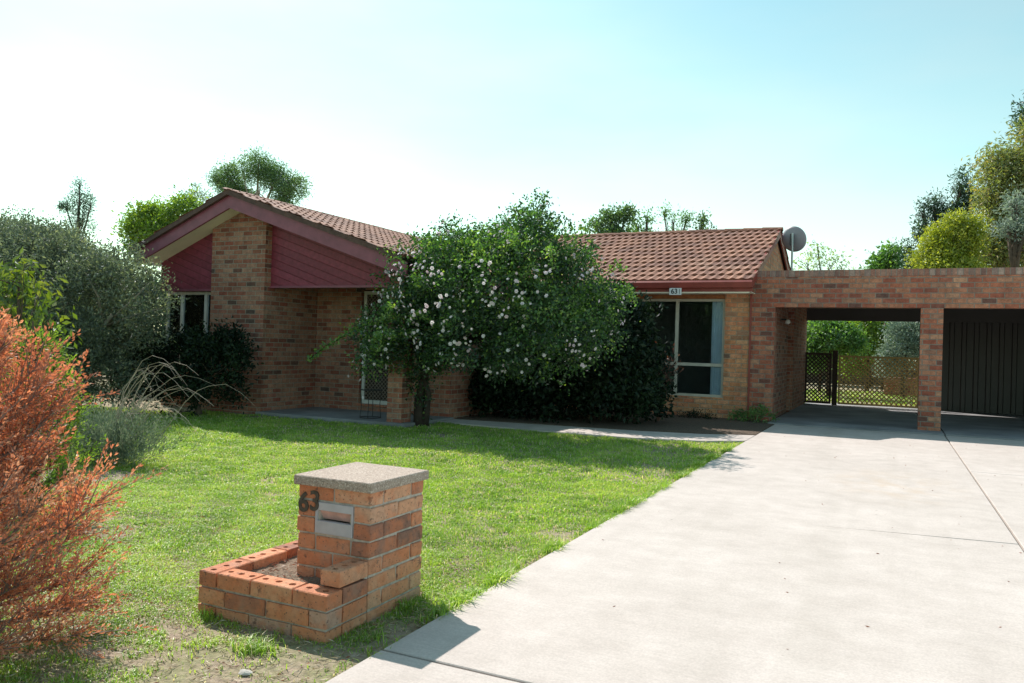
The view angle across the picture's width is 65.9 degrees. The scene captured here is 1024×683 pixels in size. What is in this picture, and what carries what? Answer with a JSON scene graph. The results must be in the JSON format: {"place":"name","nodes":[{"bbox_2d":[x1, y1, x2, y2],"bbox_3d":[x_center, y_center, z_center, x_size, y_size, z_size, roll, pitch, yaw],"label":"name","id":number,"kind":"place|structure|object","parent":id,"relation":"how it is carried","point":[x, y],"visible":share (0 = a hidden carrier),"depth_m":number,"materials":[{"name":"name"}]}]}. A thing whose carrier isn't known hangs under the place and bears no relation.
{"place":"outdoors","nodes":[
{"label":"outdoors","id":0,"kind":"place"},
{"bbox_2d":[0,403,742,682],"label":"lawn grass","id":1,"kind":"structure","parent":0,"point":[236,432],"depth_m":6.45,"materials":[{"name":"green plant"}]},
{"bbox_2d":[0,360,1014,682],"bbox_3d":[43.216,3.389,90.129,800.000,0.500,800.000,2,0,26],"label":"ground","id":2,"kind":"structure","parent":0,"point":[218,656],"depth_m":3.52,"materials":[{"name":"green plant"}]},
{"bbox_2d":[0,247,82,416],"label":"broadleaf tree","id":3,"kind":"object","parent":2,"relation":"on","point":[17,290],"visible":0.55,"depth_m":9.50,"materials":[{"name":"green plant"}]},
{"bbox_2d":[0,320,107,516],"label":"green conifer","id":4,"kind":"object","parent":2,"relation":"on","point":[62,467],"visible":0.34,"depth_m":5.55,"materials":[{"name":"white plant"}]},
{"bbox_2d":[53,174,101,234],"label":"conifer","id":5,"kind":"object","parent":2,"relation":"on","point":[78,204],"visible":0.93,"depth_m":45.30,"materials":[{"name":"green plant"}]},
{"bbox_2d":[0,306,167,660],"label":"dead conifer","id":6,"kind":"object","parent":2,"relation":"on","point":[23,401],"visible":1,"depth_m":3.26,"materials":[{"name":"orange plant"}]},
{"bbox_2d":[0,202,195,416],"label":"grey green shrub","id":7,"kind":"object","parent":2,"relation":"on","point":[76,258],"visible":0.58,"depth_m":12.42,"materials":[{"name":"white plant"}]},
{"bbox_2d":[64,268,166,388],"bbox_3d":[-10.388,-0.552,19.663,10.124,3.578,2.597,2,0,30],"label":"hedge","id":8,"kind":"object","parent":2,"relation":"on","point":[154,280],"depth_m":18.09,"materials":[{"name":"green plant"}]},
{"bbox_2d":[47,400,209,468],"bbox_3d":[-4.010,0.909,7.944,1.593,0.693,1.486,2,0,26],"label":"silver shrub","id":9,"kind":"object","parent":2,"relation":"on","point":[108,429],"visible":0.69,"depth_m":7.75,"materials":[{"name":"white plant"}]},
{"bbox_2d":[109,183,214,312],"bbox_3d":[-13.381,-2.522,30.903,5.972,7.328,2.613,2,0,26],"label":"broadleaf tree","id":10,"kind":"object","parent":2,"relation":"on","point":[149,218],"visible":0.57,"depth_m":30.66,"materials":[{"name":"green plant"}]},
{"bbox_2d":[104,355,241,460],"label":"dead stalks","id":11,"kind":"object","parent":2,"relation":"on","point":[137,404],"visible":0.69,"depth_m":8.00,"materials":[{"name":"beige plant"}]},
{"bbox_2d":[105,316,263,415],"bbox_3d":[-5.421,0.417,13.206,2.944,1.735,1.504,2,0,18],"label":"dark shrub","id":12,"kind":"object","parent":2,"relation":"on","point":[217,354],"visible":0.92,"depth_m":12.89,"materials":[{"name":"green plant"}]},
{"bbox_2d":[179,178,214,206],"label":"thin tree","id":13,"kind":"object","parent":2,"relation":"on","point":[201,192],"visible":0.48,"depth_m":52.24,"materials":[{"name":"green plant"}]},
{"bbox_2d":[238,669,251,675],"bbox_3d":[-1.029,1.280,3.053,0.054,0.023,0.042,2,0,0],"label":"stone","id":14,"kind":"object","parent":2,"relation":"on","point":[244,672],"visible":1,"depth_m":3.04,"materials":[{"name":"white stone"}]},
{"bbox_2d":[200,141,314,205],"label":"eucalyptus tree","id":15,"kind":"object","parent":2,"relation":"on","point":[286,189],"visible":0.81,"depth_m":44.28,"materials":[{"name":"green plant"}]},
{"bbox_2d":[0,489,543,682],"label":"dry straw","id":16,"kind":"object","parent":2,"relation":"on","point":[227,656],"visible":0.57,"depth_m":3.66,"materials":[{"name":"beige plant"}]},
{"bbox_2d":[198,462,428,643],"bbox_3d":[-0.952,0.982,3.892,0.775,0.675,0.773,2,0,26],"label":"brick letterbox","id":17,"kind":"object","parent":2,"relation":"on","point":[356,547],"visible":0.99,"depth_m":3.72,"materials":[{"name":"orange brick"}]},
{"bbox_2d":[129,187,790,427],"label":"brick house","id":18,"kind":"structure","parent":2,"relation":"on","point":[286,286],"depth_m":14.39,"materials":[{"name":"brick"}]},
{"bbox_2d":[166,292,210,364],"bbox_3d":[-5.888,-0.232,14.585,1.348,1.365,0.070,2,0,26],"label":"window","id":19,"kind":"structure","parent":18,"relation":"in","point":[200,312],"depth_m":14.63,"materials":[{"name":"white paint"}]},
{"bbox_2d":[360,389,381,418],"bbox_3d":[-2.302,1.013,12.866,0.352,0.460,0.352,2,0,26],"label":"plant stand","id":20,"kind":"object","parent":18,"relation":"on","point":[368,390],"visible":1,"depth_m":12.86,"materials":[{"name":"black metal"}]},
{"bbox_2d":[361,291,390,404],"bbox_3d":[-2.317,0.116,14.192,0.900,2.040,0.085,2,0,26],"label":"security door","id":21,"kind":"structure","parent":18,"relation":"in","point":[366,293],"depth_m":14.31,"materials":[{"name":"white paint"}]},
{"bbox_2d":[365,295,389,400],"bbox_3d":[-2.266,0.118,14.298,0.900,2.040,0.040,2,0,26],"label":"inner door","id":22,"kind":"structure","parent":18,"relation":"in","point":[373,297],"depth_m":14.37,"materials":[{"name":"brown wood"}]},
{"bbox_2d":[482,298,515,352],"bbox_3d":[-0.236,-0.115,15.370,0.060,1.400,1.700,2,0,26],"label":"window","id":23,"kind":"structure","parent":18,"relation":"in","point":[492,298],"depth_m":15.10,"materials":[{"name":"black glass"}]},
{"bbox_2d":[669,288,681,294],"bbox_3d":[3.091,-0.943,14.924,0.230,0.130,0.056,2,0,26],"label":"number plate","id":24,"kind":"object","parent":18,"relation":"attached to","point":[674,291],"visible":1,"depth_m":14.90,"materials":[{"name":"white ceramic"}]},
{"bbox_2d":[636,299,724,397],"bbox_3d":[3.300,0.112,15.859,1.920,1.925,0.133,2,0,26],"label":"window","id":25,"kind":"structure","parent":18,"relation":"in","point":[718,305],"depth_m":15.54,"materials":[{"name":"beige paint"}]},
{"bbox_2d":[782,226,806,269],"bbox_3d":[6.096,-1.906,17.439,0.673,1.265,0.409,2,0,3],"label":"satellite dish","id":26,"kind":"object","parent":18,"relation":"attached to","point":[794,238],"visible":0.95,"depth_m":17.34,"materials":[{"name":"grey paint"}]},
{"bbox_2d":[306,187,640,425],"bbox_3d":[-0.451,-0.477,12.088,4.770,3.826,3.472,2,0,26],"label":"rose bush","id":27,"kind":"object","parent":2,"relation":"on","point":[505,250],"visible":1,"depth_m":11.52,"materials":[{"name":"green plant"}]},
{"bbox_2d":[1,434,1020,682],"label":"leaf litter","id":28,"kind":"object","parent":2,"relation":"on","point":[243,626],"visible":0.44,"depth_m":3.66,"materials":[{"name":"brown plant"}]},
{"bbox_2d":[581,200,639,233],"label":"broadleaf tree","id":29,"kind":"object","parent":2,"relation":"on","point":[611,218],"visible":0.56,"depth_m":33.30,"materials":[{"name":"green plant"}]},
{"bbox_2d":[455,407,773,434],"bbox_3d":[2.018,1.439,14.190,4.820,0.055,3.780,2,0,26],"label":"garden bed","id":30,"kind":"object","parent":2,"relation":"on","point":[697,425],"visible":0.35,"depth_m":13.55,"materials":[{"name":"soil"}]},
{"bbox_2d":[465,276,682,423],"bbox_3d":[1.027,0.159,14.232,4.050,2.666,2.786,2,0,26],"label":"dark shrub","id":31,"kind":"object","parent":30,"relation":"on","point":[630,382],"visible":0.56,"depth_m":13.46,"materials":[{"name":"green plant"}]},
{"bbox_2d":[655,341,683,420],"bbox_3d":[2.669,0.733,14.264,0.859,1.474,0.590,2,0,2],"label":"bare shrub","id":32,"kind":"object","parent":30,"relation":"on","point":[658,418],"visible":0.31,"depth_m":14.22,"materials":[{"name":"green plant"}]},
{"bbox_2d":[677,407,720,418],"bbox_3d":[3.526,1.387,15.140,0.984,0.269,0.519,2,0,26],"label":"plant","id":33,"kind":"object","parent":30,"relation":"on","point":[693,414],"visible":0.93,"depth_m":15.09,"materials":[{"name":"green plant"}]},
{"bbox_2d":[726,403,780,422],"bbox_3d":[4.493,1.346,14.714,0.619,0.419,1.030,2,0,-43],"label":"plant","id":34,"kind":"object","parent":30,"relation":"on","point":[754,413],"visible":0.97,"depth_m":14.67,"materials":[{"name":"green plant"}]},
{"bbox_2d":[629,205,658,231],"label":"broadleaf tree","id":35,"kind":"object","parent":2,"relation":"on","point":[645,228],"visible":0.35,"depth_m":36.99,"materials":[{"name":"green plant"}]},
{"bbox_2d":[654,199,696,230],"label":"thin tree","id":36,"kind":"object","parent":2,"relation":"on","point":[685,216],"visible":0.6,"depth_m":34.37,"materials":[{"name":"green plant"}]},
{"bbox_2d":[689,207,716,229],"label":"thin tree","id":37,"kind":"object","parent":2,"relation":"on","point":[703,220],"visible":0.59,"depth_m":33.80,"materials":[{"name":"green plant"}]},
{"bbox_2d":[793,240,860,391],"bbox_3d":[11.011,-0.980,28.024,2.522,5.659,1.585,2,0,26],"label":"thin tree","id":38,"kind":"object","parent":2,"relation":"on","point":[821,257],"visible":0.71,"depth_m":28.04,"materials":[{"name":"green plant"}]},
{"bbox_2d":[806,321,874,395],"bbox_3d":[10.013,0.421,25.039,2.676,2.773,2.069,2,0,26],"label":"garden tree","id":39,"kind":"object","parent":2,"relation":"on","point":[842,337],"visible":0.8,"depth_m":24.73,"materials":[{"name":"green plant"}]},
{"bbox_2d":[807,359,916,385],"bbox_3d":[17.294,1.461,36.074,60.000,1.150,0.050,2,0,26],"label":"paling fence","id":40,"kind":"object","parent":2,"relation":"on","point":[855,380],"depth_m":36.74,"materials":[{"name":"brown wood"}]},
{"bbox_2d":[807,320,918,386],"bbox_3d":[15.593,-0.111,34.628,8.849,4.281,3.786,2,0,26],"label":"garden tree","id":41,"kind":"object","parent":2,"relation":"on","point":[864,353],"depth_m":34.52,"materials":[{"name":"green plant"}]},
{"bbox_2d":[831,321,900,390],"bbox_3d":[13.633,0.254,30.026,2.869,3.377,1.742,2,0,26],"label":"garden tree","id":42,"kind":"object","parent":2,"relation":"on","point":[872,329],"visible":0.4,"depth_m":29.77,"materials":[{"name":"green plant"}]},
{"bbox_2d":[858,237,909,388],"bbox_3d":[15.310,-1.185,32.643,2.057,6.385,2.190,2,0,-9],"label":"broadleaf tree","id":43,"kind":"object","parent":2,"relation":"on","point":[882,258],"visible":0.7,"depth_m":32.36,"materials":[{"name":"green plant"}]},
{"bbox_2d":[870,321,919,397],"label":"garden tree","id":44,"kind":"object","parent":2,"relation":"on","point":[906,337],"visible":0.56,"depth_m":25.83,"materials":[{"name":"green plant"}]},
{"bbox_2d":[884,377,916,396],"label":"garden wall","id":45,"kind":"structure","parent":2,"relation":"on","point":[896,384],"depth_m":26.93,"materials":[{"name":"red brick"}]},
{"bbox_2d":[887,159,986,268],"bbox_3d":[16.104,-2.459,30.086,3.410,8.951,1.783,2,0,26],"label":"conifer","id":46,"kind":"object","parent":2,"relation":"on","point":[962,194],"visible":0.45,"depth_m":29.92,"materials":[{"name":"green plant"}]},
{"bbox_2d":[903,202,995,268],"bbox_3d":[13.110,-1.145,23.704,2.564,6.082,2.309,2,0,26],"label":"golden tree","id":47,"kind":"object","parent":2,"relation":"on","point":[957,242],"visible":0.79,"depth_m":23.39,"materials":[{"name":"green plant"}]},
{"bbox_2d":[961,114,1023,267],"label":"gum tree","id":48,"kind":"object","parent":2,"relation":"on","point":[1005,165],"visible":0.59,"depth_m":25.45,"materials":[{"name":"green plant"}]},
{"bbox_2d":[978,180,1023,266],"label":"blue gum tree","id":49,"kind":"object","parent":2,"relation":"on","point":[1012,230],"visible":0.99,"depth_m":22.09,"materials":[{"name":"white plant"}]},
{"bbox_2d":[1005,89,1023,266],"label":"tall tree","id":50,"kind":"object","parent":2,"relation":"on","point":[1021,111],"visible":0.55,"depth_m":27.25,"materials":[{"name":"green plant"}]},
{"bbox_2d":[0,0,1023,360],"label":"sky","id":51,"kind":"structure","parent":0,"point":[826,119],"materials":[{"name":"blue"}]},
{"bbox_2d":[437,419,754,442],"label":"path","id":52,"kind":"structure","parent":0,"point":[641,435],"depth_m":12.09,"materials":[{"name":"concrete"}]},
{"bbox_2d":[325,424,1023,682],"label":"driveway","id":53,"kind":"structure","parent":0,"point":[685,576],"depth_m":4.34,"materials":[{"name":"concrete"}]},
{"bbox_2d":[806,389,915,405],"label":"back grass","id":54,"kind":"structure","parent":0,"point":[879,394],"depth_m":24.53,"materials":[{"name":"green plant"}]},
{"bbox_2d":[768,403,1023,440],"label":"carport floor","id":55,"kind":"structure","parent":0,"point":[953,423],"depth_m":15.65,"materials":[{"name":"concrete"}]},
{"bbox_2d":[831,350,837,404],"bbox_3d":[8.209,0.922,20.093,0.120,1.390,0.120,2,0,26],"label":"fence post","id":56,"kind":"object","parent":55,"relation":"on","point":[834,377],"visible":1,"depth_m":20.04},
{"bbox_2d":[837,355,918,407],"bbox_3d":[9.111,0.992,19.686,1.820,1.240,0.050,2,0,26],"label":"lattice fence","id":57,"kind":"object","parent":55,"relation":"on","point":[876,403],"visible":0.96,"depth_m":19.67,"materials":[{"name":"brown wood"}]},
{"bbox_2d":[749,267,1023,430],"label":"carport","id":58,"kind":"object","parent":55,"relation":"on","point":[971,345],"visible":0.91,"depth_m":15.03,"materials":[{"name":"red brick"}]},
{"bbox_2d":[781,318,789,323],"bbox_3d":[5.641,-0.414,16.272,0.174,0.119,0.110,2,0,26],"label":"wall lamp","id":59,"kind":"object","parent":58,"relation":"attached to","point":[787,321],"visible":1,"depth_m":16.23,"materials":[{"name":"white glass"}]},
{"bbox_2d":[804,352,831,403],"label":"lattice gate","id":60,"kind":"structure","parent":58,"relation":"attached to","point":[810,354],"depth_m":20.19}
]}

